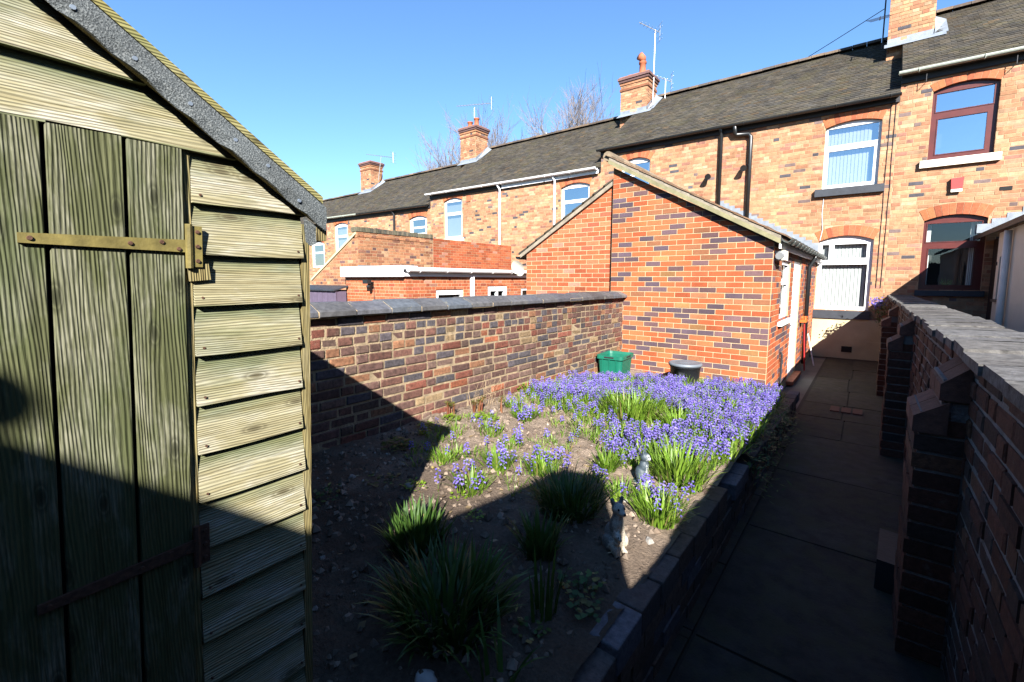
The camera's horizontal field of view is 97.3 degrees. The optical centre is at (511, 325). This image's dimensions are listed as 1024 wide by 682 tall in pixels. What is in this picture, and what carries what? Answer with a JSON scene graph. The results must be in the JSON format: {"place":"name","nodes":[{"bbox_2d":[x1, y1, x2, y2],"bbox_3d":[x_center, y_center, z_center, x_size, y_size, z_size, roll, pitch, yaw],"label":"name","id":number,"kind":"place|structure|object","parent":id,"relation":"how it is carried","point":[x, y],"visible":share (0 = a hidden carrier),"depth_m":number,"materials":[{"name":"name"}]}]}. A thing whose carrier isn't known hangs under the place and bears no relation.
{"place":"outdoors","nodes":[
{"label":"outdoors","id":0,"kind":"place"},
{"bbox_2d":[311,227,512,290],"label":"outrigger wing","id":1,"kind":"structure","parent":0,"point":[363,246],"depth_m":12.07,"materials":[{"name":"brick"}]},
{"bbox_2d":[103,0,972,199],"label":"sky","id":2,"kind":"structure","parent":0,"point":[325,86],"materials":[{"name":"blue"}]},
{"bbox_2d":[311,370,785,681],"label":"garden bed","id":3,"kind":"object","parent":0,"point":[571,655],"visible":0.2,"depth_m":2.06,"materials":[{"name":"soil"}]},
{"bbox_2d":[0,0,326,681],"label":"timber shed","id":4,"kind":"structure","parent":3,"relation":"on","point":[157,238],"depth_m":0.94,"materials":[{"name":"green wood"}]},
{"bbox_2d":[0,113,195,681],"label":"door","id":5,"kind":"structure","parent":4,"relation":"in","point":[95,470],"depth_m":0.89,"materials":[{"name":"green wood"}]},
{"bbox_2d":[311,483,341,505],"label":"leafy plant","id":6,"kind":"object","parent":3,"relation":"on","point":[322,493],"visible":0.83,"depth_m":2.52,"materials":[{"name":"green plant"}]},
{"bbox_2d":[363,473,401,486],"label":"leafy plant","id":7,"kind":"object","parent":3,"relation":"on","point":[391,476],"visible":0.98,"depth_m":2.67,"materials":[{"name":"green plant"}]},
{"bbox_2d":[381,436,414,452],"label":"leafy plant","id":8,"kind":"object","parent":3,"relation":"on","point":[401,442],"visible":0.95,"depth_m":3.27,"materials":[{"name":"green plant"}]},
{"bbox_2d":[405,482,413,487],"bbox_3d":[-0.596,0.930,2.613,0.054,0.036,0.051,0,6,-3],"label":"stone","id":9,"kind":"object","parent":3,"relation":"on","point":[408,485],"visible":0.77,"depth_m":2.60,"materials":[{"name":"grey stone"}]},
{"bbox_2d":[369,493,457,561],"bbox_3d":[-0.453,0.925,2.049,0.370,0.212,0.426,5,7,38],"label":"lily clump","id":10,"kind":"object","parent":3,"relation":"on","point":[420,527],"visible":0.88,"depth_m":2.07,"materials":[{"name":"green plant"}]},
{"bbox_2d":[400,477,426,490],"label":"leafy plant","id":11,"kind":"object","parent":3,"relation":"on","point":[413,481],"visible":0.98,"depth_m":2.62,"materials":[{"name":"green plant"}]},
{"bbox_2d":[418,427,431,433],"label":"leafy plant","id":12,"kind":"object","parent":3,"relation":"on","point":[419,432],"visible":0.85,"depth_m":3.53,"materials":[{"name":"green plant"}]},
{"bbox_2d":[414,669,436,681],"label":"stone","id":13,"kind":"object","parent":3,"relation":"on","point":[427,675],"visible":0.97,"depth_m":1.39,"materials":[{"name":"grey stone"}]},
{"bbox_2d":[426,446,463,465],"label":"bluebell tuft","id":14,"kind":"object","parent":3,"relation":"on","point":[439,455],"visible":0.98,"depth_m":3.03,"materials":[{"name":"green plant"}]},
{"bbox_2d":[354,528,542,666],"bbox_3d":[-0.242,0.956,1.629,0.700,0.270,0.676,5,7,38],"label":"lily clump","id":15,"kind":"object","parent":3,"relation":"on","point":[450,580],"visible":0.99,"depth_m":1.66,"materials":[{"name":"green plant"}]},
{"bbox_2d":[444,400,455,416],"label":"peony shoots","id":16,"kind":"object","parent":3,"relation":"on","point":[449,407],"visible":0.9,"depth_m":3.95,"materials":[{"name":"red plant"}]},
{"bbox_2d":[441,412,460,421],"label":"leafy plant","id":17,"kind":"object","parent":3,"relation":"on","point":[452,415],"visible":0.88,"depth_m":3.85,"materials":[{"name":"green plant"}]},
{"bbox_2d":[450,490,467,500],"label":"leafy plant","id":18,"kind":"object","parent":3,"relation":"on","point":[464,491],"visible":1,"depth_m":2.52,"materials":[{"name":"green plant"}]},
{"bbox_2d":[434,459,496,498],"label":"bluebell tuft","id":19,"kind":"object","parent":3,"relation":"on","point":[474,480],"visible":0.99,"depth_m":2.60,"materials":[{"name":"green plant"}]},
{"bbox_2d":[465,508,483,522],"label":"leafy plant","id":20,"kind":"object","parent":3,"relation":"on","point":[477,517],"visible":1,"depth_m":2.32,"materials":[{"name":"green plant"}]},
{"bbox_2d":[472,395,485,412],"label":"peony shoots","id":21,"kind":"object","parent":3,"relation":"on","point":[479,401],"visible":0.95,"depth_m":4.20,"materials":[{"name":"red plant"}]},
{"bbox_2d":[470,411,498,419],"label":"leafy plant","id":22,"kind":"object","parent":3,"relation":"on","point":[484,416],"visible":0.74,"depth_m":3.91,"materials":[{"name":"green plant"}]},
{"bbox_2d":[468,374,501,410],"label":"dry stems","id":23,"kind":"object","parent":3,"relation":"on","point":[485,399],"visible":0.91,"depth_m":4.37,"materials":[{"name":"beige plant"}]},
{"bbox_2d":[313,396,662,666],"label":"leaf litter","id":24,"kind":"object","parent":3,"relation":"on","point":[362,623],"visible":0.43,"depth_m":2.30,"materials":[{"name":"brown plant"}]},
{"bbox_2d":[476,416,504,437],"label":"bluebell tuft","id":25,"kind":"object","parent":3,"relation":"on","point":[490,429],"visible":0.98,"depth_m":3.52,"materials":[{"name":"green plant"}]},
{"bbox_2d":[440,595,547,681],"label":"iris clump","id":26,"kind":"object","parent":3,"relation":"on","point":[499,658],"visible":0.98,"depth_m":1.44,"materials":[{"name":"green plant"}]},
{"bbox_2d":[463,441,524,470],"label":"bluebell tuft","id":27,"kind":"object","parent":3,"relation":"on","point":[494,458],"visible":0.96,"depth_m":2.93,"materials":[{"name":"green plant"}]},
{"bbox_2d":[498,395,503,412],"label":"peony shoots","id":28,"kind":"object","parent":3,"relation":"on","point":[501,399],"visible":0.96,"depth_m":4.19,"materials":[{"name":"red plant"}]},
{"bbox_2d":[495,423,525,450],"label":"bluebell tuft","id":29,"kind":"object","parent":3,"relation":"on","point":[518,434],"visible":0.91,"depth_m":3.25,"materials":[{"name":"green plant"}]},
{"bbox_2d":[311,392,720,681],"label":"soil crumbs","id":30,"kind":"object","parent":3,"relation":"on","point":[512,663],"visible":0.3,"depth_m":2.30,"materials":[{"name":"brown soil"}]},
{"bbox_2d":[503,392,534,409],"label":"bluebell tuft","id":31,"kind":"object","parent":3,"relation":"on","point":[511,403],"visible":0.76,"depth_m":4.39,"materials":[{"name":"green plant"}]},
{"bbox_2d":[510,401,544,423],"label":"bluebell tuft","id":32,"kind":"object","parent":3,"relation":"on","point":[525,412],"visible":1,"depth_m":3.98,"materials":[{"name":"purple plant"}]},
{"bbox_2d":[511,613,551,643],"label":"leafy plant","id":33,"kind":"object","parent":3,"relation":"on","point":[515,626],"visible":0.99,"depth_m":1.60,"materials":[{"name":"green plant"}]},
{"bbox_2d":[404,397,666,505],"bbox_3d":[0.247,0.843,3.362,2.010,0.188,1.914,5,7,38],"label":"weed cover","id":34,"kind":"object","parent":3,"relation":"on","point":[426,443],"visible":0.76,"depth_m":3.35,"materials":[{"name":"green plant"}]},
{"bbox_2d":[506,503,572,561],"bbox_3d":[0.125,0.947,2.034,0.328,0.209,0.312,0,6,-2],"label":"lily clump","id":35,"kind":"object","parent":3,"relation":"on","point":[545,542],"visible":0.96,"depth_m":2.05,"materials":[{"name":"green plant"}]},
{"bbox_2d":[519,443,570,476],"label":"bluebell tuft","id":36,"kind":"object","parent":3,"relation":"on","point":[541,460],"visible":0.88,"depth_m":2.90,"materials":[{"name":"green plant"}]},
{"bbox_2d":[527,544,568,622],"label":"iris clump","id":37,"kind":"object","parent":3,"relation":"on","point":[548,607],"visible":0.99,"depth_m":1.66,"materials":[{"name":"green plant"}]},
{"bbox_2d":[515,457,627,524],"bbox_3d":[0.318,0.886,2.426,0.592,0.251,0.619,-2,6,-25],"label":"lily clump","id":38,"kind":"object","parent":3,"relation":"on","point":[565,501],"visible":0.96,"depth_m":2.44,"materials":[{"name":"green plant"}]},
{"bbox_2d":[556,567,606,600],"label":"leafy plant","id":39,"kind":"object","parent":3,"relation":"on","point":[582,578],"visible":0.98,"depth_m":1.82,"materials":[{"name":"green plant"}]},
{"bbox_2d":[566,593,600,622],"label":"leafy plant","id":40,"kind":"object","parent":3,"relation":"on","point":[588,603],"visible":1,"depth_m":1.71,"materials":[{"name":"green plant"}]},
{"bbox_2d":[584,444,629,473],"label":"lily clump","id":41,"kind":"object","parent":3,"relation":"on","point":[609,464],"visible":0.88,"depth_m":2.91,"materials":[{"name":"green plant"}]},
{"bbox_2d":[602,496,627,558],"bbox_3d":[0.469,0.917,2.091,0.151,0.255,0.147,5,7,38],"label":"dog ornament","id":42,"kind":"object","parent":3,"relation":"on","point":[614,538],"visible":0.99,"depth_m":2.06,"materials":[{"name":"stone"}]},
{"bbox_2d":[597,351,633,376],"bbox_3d":[1.475,0.575,6.438,0.392,0.345,0.492,4,7,34],"label":"recycling box","id":43,"kind":"object","parent":3,"relation":"on","point":[614,361],"visible":0.81,"depth_m":6.29,"materials":[{"name":"green plastic"}]},
{"bbox_2d":[601,437,634,467],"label":"bluebell tuft","id":44,"kind":"object","parent":3,"relation":"on","point":[611,445],"visible":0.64,"depth_m":3.10,"materials":[{"name":"purple plant"}]},
{"bbox_2d":[599,469,641,501],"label":"bluebell tuft","id":45,"kind":"object","parent":3,"relation":"on","point":[617,485],"visible":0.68,"depth_m":2.64,"materials":[{"name":"green plant"}]},
{"bbox_2d":[589,385,673,424],"bbox_3d":[1.076,0.702,4.054,0.820,0.303,0.828,5,7,38],"label":"lily clump","id":46,"kind":"object","parent":3,"relation":"on","point":[635,409],"visible":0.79,"depth_m":4.03,"materials":[{"name":"green plant"}]},
{"bbox_2d":[633,449,651,486],"bbox_3d":[0.806,0.874,2.774,0.119,0.220,0.116,5,7,38],"label":"cat ornament","id":47,"kind":"object","parent":3,"relation":"on","point":[641,469],"visible":0.76,"depth_m":2.75,"materials":[{"name":"stone"}]},
{"bbox_2d":[515,370,790,472],"bbox_3d":[1.442,0.769,4.782,2.471,0.418,3.807,5,7,38],"label":"bluebell drift","id":48,"kind":"object","parent":3,"relation":"on","point":[733,413],"visible":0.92,"depth_m":4.21,"materials":[{"name":"purple plant"}]},
{"bbox_2d":[616,475,698,529],"bbox_3d":[0.773,0.941,2.377,0.396,0.207,0.435,-2,6,-21],"label":"lily clump","id":49,"kind":"object","parent":3,"relation":"on","point":[654,518],"visible":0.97,"depth_m":2.38,"materials":[{"name":"green plant"}]},
{"bbox_2d":[636,474,694,516],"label":"bluebell tuft","id":50,"kind":"object","parent":3,"relation":"on","point":[647,479],"visible":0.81,"depth_m":2.54,"materials":[{"name":"purple plant"}]},
{"bbox_2d":[644,402,701,428],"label":"lily clump","id":51,"kind":"object","parent":3,"relation":"on","point":[671,417],"visible":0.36,"depth_m":3.81,"materials":[{"name":"green plant"}]},
{"bbox_2d":[637,431,727,493],"bbox_3d":[1.033,0.857,2.809,0.585,0.290,0.623,5,7,38],"label":"lily clump","id":52,"kind":"object","parent":3,"relation":"on","point":[681,467],"visible":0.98,"depth_m":2.83,"materials":[{"name":"green plant"}]},
{"bbox_2d":[668,360,702,385],"bbox_3d":[2.316,0.661,6.035,0.428,0.362,0.428,5,7,38],"label":"dustbin","id":53,"kind":"object","parent":3,"relation":"on","point":[690,368],"visible":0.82,"depth_m":5.88,"materials":[{"name":"black plastic"}]},
{"bbox_2d":[653,357,944,681],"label":"path","id":54,"kind":"structure","parent":0,"point":[789,592],"depth_m":2.67,"materials":[{"name":"concrete"}]},
{"bbox_2d":[874,528,897,594],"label":"stone block","id":55,"kind":"structure","parent":54,"relation":"on","point":[885,562],"depth_m":2.50,"materials":[{"name":"stone"}]},
{"bbox_2d":[876,295,1023,681],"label":"path wall","id":56,"kind":"structure","parent":54,"relation":"on","point":[950,386],"depth_m":1.91,"materials":[{"name":"brick"}]},
{"bbox_2d":[868,295,893,327],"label":"wall plant","id":57,"kind":"object","parent":56,"relation":"attached to","point":[881,305],"depth_m":8.81,"materials":[{"name":"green plant"}]},
{"bbox_2d":[782,356,824,408],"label":"yard","id":58,"kind":"structure","parent":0,"point":[802,383],"depth_m":8.15,"materials":[{"name":"grey concrete"}]},
{"bbox_2d":[300,192,359,284],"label":"terraced house","id":59,"kind":"structure","parent":58,"relation":"on","point":[318,256],"depth_m":24.12,"materials":[{"name":"brick"}]},
{"bbox_2d":[313,242,324,266],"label":"window","id":60,"kind":"structure","parent":59,"relation":"in","point":[318,249],"depth_m":23.69,"materials":[{"name":"white glass"}]},
{"bbox_2d":[326,160,460,260],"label":"terraced house","id":61,"kind":"structure","parent":58,"relation":"on","point":[401,203],"depth_m":21.25,"materials":[{"name":"brick"}]},
{"bbox_2d":[335,223,347,250],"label":"window","id":62,"kind":"structure","parent":61,"relation":"in","point":[341,229],"depth_m":22.24,"materials":[{"name":"white plastic"}]},
{"bbox_2d":[367,152,394,180],"bbox_3d":[-7.040,-8.518,23.964,2.311,1.536,0.360,5,7,38],"label":"television aerial","id":63,"kind":"object","parent":61,"relation":"attached to","point":[380,161],"visible":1,"depth_m":23.92,"materials":[{"name":"metal"}]},
{"bbox_2d":[410,216,426,233],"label":"window","id":64,"kind":"structure","parent":61,"relation":"in","point":[419,223],"depth_m":18.61,"materials":[{"name":"white plastic"}]},
{"bbox_2d":[340,265,526,300],"bbox_3d":[-1.269,-0.551,12.700,2.560,2.060,6.410,5,7,38],"label":"flat roof extension","id":65,"kind":"object","parent":58,"relation":"on","point":[367,283],"visible":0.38,"depth_m":10.56,"materials":[{"name":"orange brick"}]},
{"bbox_2d":[436,289,462,297],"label":"window","id":66,"kind":"structure","parent":65,"relation":"in","point":[449,291],"depth_m":10.72,"materials":[{"name":"white plastic"}]},
{"bbox_2d":[488,286,505,295],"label":"window","id":67,"kind":"structure","parent":65,"relation":"in","point":[490,288],"depth_m":12.08,"materials":[{"name":"white plastic"}]},
{"bbox_2d":[310,291,626,452],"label":"garden wall","id":68,"kind":"structure","parent":58,"relation":"on","point":[377,366],"depth_m":4.02,"materials":[{"name":"brick"}]},
{"bbox_2d":[425,116,619,270],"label":"terraced house","id":69,"kind":"structure","parent":58,"relation":"on","point":[519,195],"depth_m":15.99,"materials":[{"name":"brick"}]},
{"bbox_2d":[445,198,463,240],"bbox_3d":[-2.250,-4.056,17.312,1.200,1.649,0.190,5,7,38],"label":"window","id":70,"kind":"structure","parent":69,"relation":"in","point":[453,207],"depth_m":17.36,"materials":[{"name":"white glass"}]},
{"bbox_2d":[458,95,491,117],"bbox_3d":[-1.675,-9.194,19.771,1.755,1.350,0.360,3,6,25],"label":"television aerial","id":71,"kind":"object","parent":69,"relation":"on","point":[479,104],"visible":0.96,"depth_m":19.61,"materials":[{"name":"metal"}]},
{"bbox_2d":[562,183,589,217],"bbox_3d":[2.005,-3.713,14.046,1.030,1.409,0.069,5,7,38],"label":"window","id":72,"kind":"structure","parent":69,"relation":"in","point":[573,195],"depth_m":14.07,"materials":[{"name":"glass"}]},
{"bbox_2d":[515,178,613,294],"bbox_3d":[2.598,-0.912,10.027,1.954,3.340,5.757,5,7,38],"label":"orange extension","id":73,"kind":"object","parent":58,"relation":"on","point":[570,252],"visible":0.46,"depth_m":7.58,"materials":[{"name":"brick"}]},
{"bbox_2d":[511,260,525,275],"bbox_3d":[0.125,-1.035,8.165,0.287,0.279,0.226,0,6,-5],"label":"satellite dish","id":74,"kind":"object","parent":73,"relation":"attached to","point":[517,268],"visible":1,"depth_m":8.19,"materials":[{"name":"metal"}]},
{"bbox_2d":[571,391,799,681],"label":"bed edging","id":75,"kind":"object","parent":58,"relation":"on","point":[638,639],"visible":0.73,"depth_m":2.10,"materials":[{"name":"brick"}]},
{"bbox_2d":[738,396,805,502],"bbox_3d":[2.386,1.092,4.087,0.449,0.557,2.097,5,7,38],"label":"trailing plant","id":76,"kind":"object","parent":75,"relation":"on","point":[767,434],"visible":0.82,"depth_m":3.91,"materials":[{"name":"green plant"}]},
{"bbox_2d":[603,151,826,389],"bbox_3d":[4.235,-0.964,8.634,2.607,3.733,5.909,5,7,38],"label":"brick extension","id":77,"kind":"object","parent":58,"relation":"on","point":[698,283],"visible":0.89,"depth_m":6.46,"materials":[{"name":"brick"}]},
{"bbox_2d":[778,261,791,326],"bbox_3d":[4.048,-0.490,6.713,0.150,0.930,1.040,5,7,38],"label":"window","id":78,"kind":"structure","parent":77,"relation":"in","point":[785,264],"depth_m":7.00,"materials":[{"name":"white plastic"}]},
{"bbox_2d":[787,262,799,376],"bbox_3d":[4.883,-0.102,7.791,0.121,1.970,1.000,5,7,38],"label":"door","id":79,"kind":"structure","parent":77,"relation":"in","point":[795,286],"depth_m":7.80,"materials":[{"name":"white plastic"}]},
{"bbox_2d":[800,316,807,370],"bbox_3d":[5.489,0.352,8.508,0.112,1.053,0.282,5,7,38],"label":"broom","id":80,"kind":"object","parent":58,"relation":"on","point":[803,320],"visible":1,"depth_m":8.51,"materials":[{"name":"red plastic"}]},
{"bbox_2d":[807,334,813,365],"bbox_3d":[6.142,0.495,9.257,0.023,0.629,0.271,0,6,1],"label":"pole","id":81,"kind":"object","parent":58,"relation":"on","point":[810,349],"visible":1,"depth_m":9.25,"materials":[{"name":"white paint"}]},
{"bbox_2d":[881,0,1023,318],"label":"terraced house","id":82,"kind":"structure","parent":58,"relation":"on","point":[958,176],"depth_m":8.91,"materials":[{"name":"brick"}]},
{"bbox_2d":[808,8,884,56],"bbox_3d":[8.461,-8.510,16.466,0.023,0.399,11.018,-1,6,-7],"label":"overhead cable","id":83,"kind":"object","parent":82,"relation":"attached to","point":[847,32],"visible":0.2,"depth_m":12.07,"materials":[{"name":"metal"}]},
{"bbox_2d":[867,0,891,48],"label":"television aerial","id":84,"kind":"object","parent":82,"relation":"attached to","point":[880,17],"visible":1,"depth_m":10.62,"materials":[{"name":"metal"}]},
{"bbox_2d":[914,214,987,296],"bbox_3d":[8.906,-1.436,9.175,1.420,1.860,0.910,5,7,38],"label":"window","id":85,"kind":"structure","parent":82,"relation":"in","point":[951,259],"depth_m":9.19,"materials":[{"name":"wood"}]},
{"bbox_2d":[919,80,1001,168],"bbox_3d":[8.658,-3.887,8.660,1.130,1.559,0.210,5,7,38],"label":"window","id":86,"kind":"structure","parent":82,"relation":"in","point":[964,114],"depth_m":8.67,"materials":[{"name":"clear glass"}]},
{"bbox_2d":[973,206,1023,331],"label":"white lean to","id":87,"kind":"object","parent":58,"relation":"on","point":[1005,305],"visible":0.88,"depth_m":6.81,"materials":[{"name":"white painted render"},{"name":"grey roof tile"},{"name":"white plastic"}]},
{"label":"ground","id":88,"kind":"structure","parent":0,"visible":0},
{"bbox_2d":[310,285,347,301],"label":"purple shed","id":89,"kind":"structure","parent":88,"relation":"on","point":[324,293],"depth_m":11.07,"materials":[{"name":"wood"}]},
{"bbox_2d":[409,109,466,171],"bbox_3d":[-4.875,-10.220,39.212,6.154,15.909,9.594,5,7,38],"label":"bare tree","id":90,"kind":"object","parent":88,"relation":"on","point":[440,160],"visible":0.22,"depth_m":36.69,"materials":[{"name":"brown plant"}]},
{"bbox_2d":[441,95,524,162],"bbox_3d":[-1.248,-9.828,35.178,8.549,15.990,9.303,-1,6,-8],"label":"bare tree","id":91,"kind":"object","parent":88,"relation":"on","point":[494,137],"visible":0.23,"depth_m":34.64,"materials":[{"name":"brown plant"}]},
{"bbox_2d":[494,112,586,142],"bbox_3d":[3.144,-9.017,35.282,9.587,14.366,9.773,5,7,38],"label":"bare tree","id":92,"kind":"object","parent":88,"relation":"on","point":[521,130],"visible":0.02,"depth_m":32.91,"materials":[{"name":"brown plant"}]},
{"bbox_2d":[513,73,613,136],"bbox_3d":[3.546,-9.638,31.349,6.538,16.417,8.063,3,6,24],"label":"bare tree","id":93,"kind":"object","parent":88,"relation":"on","point":[571,118],"visible":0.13,"depth_m":30.10,"materials":[{"name":"brown plant"}]},
{"bbox_2d":[528,63,618,134],"bbox_3d":[4.906,-9.088,29.160,6.145,15.727,9.581,-2,6,-19],"label":"bare tree","id":94,"kind":"object","parent":88,"relation":"on","point":[585,116],"visible":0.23,"depth_m":28.62,"materials":[{"name":"brown plant"}]},
{"bbox_2d":[596,37,901,360],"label":"terraced house","id":95,"kind":"structure","parent":88,"relation":"on","point":[802,150],"depth_m":10.45,"materials":[{"name":"brick"}]},
{"bbox_2d":[622,158,649,183],"bbox_3d":[3.537,-4.005,12.802,0.850,1.449,0.069,5,7,38],"label":"window","id":96,"kind":"structure","parent":95,"relation":"in","point":[644,163],"depth_m":12.65,"materials":[{"name":"glass"}]},
{"bbox_2d":[639,21,662,103],"bbox_3d":[4.445,-8.480,14.664,0.718,2.592,0.360,0,6,-7],"label":"television aerial","id":97,"kind":"object","parent":95,"relation":"on","point":[655,30],"visible":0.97,"depth_m":14.63,"materials":[{"name":"metal"}]},
{"bbox_2d":[657,71,673,97],"bbox_3d":[5.008,-7.814,14.922,0.552,1.020,0.360,1,6,5],"label":"television aerial","id":98,"kind":"object","parent":95,"relation":"attached to","point":[665,82],"visible":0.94,"depth_m":14.88,"materials":[{"name":"metal"}]},
{"bbox_2d":[812,236,873,319],"bbox_3d":[7.563,-1.153,10.261,1.490,2.010,0.920,5,7,38],"label":"window","id":99,"kind":"structure","parent":95,"relation":"in","point":[844,278],"depth_m":10.06,"materials":[{"name":"white plastic"}]},
{"bbox_2d":[814,119,884,197],"bbox_3d":[7.551,-3.711,10.010,1.490,1.790,0.940,5,7,38],"label":"window","id":100,"kind":"structure","parent":95,"relation":"in","point":[852,148],"depth_m":9.85,"materials":[{"name":"white plastic"}]}
]}

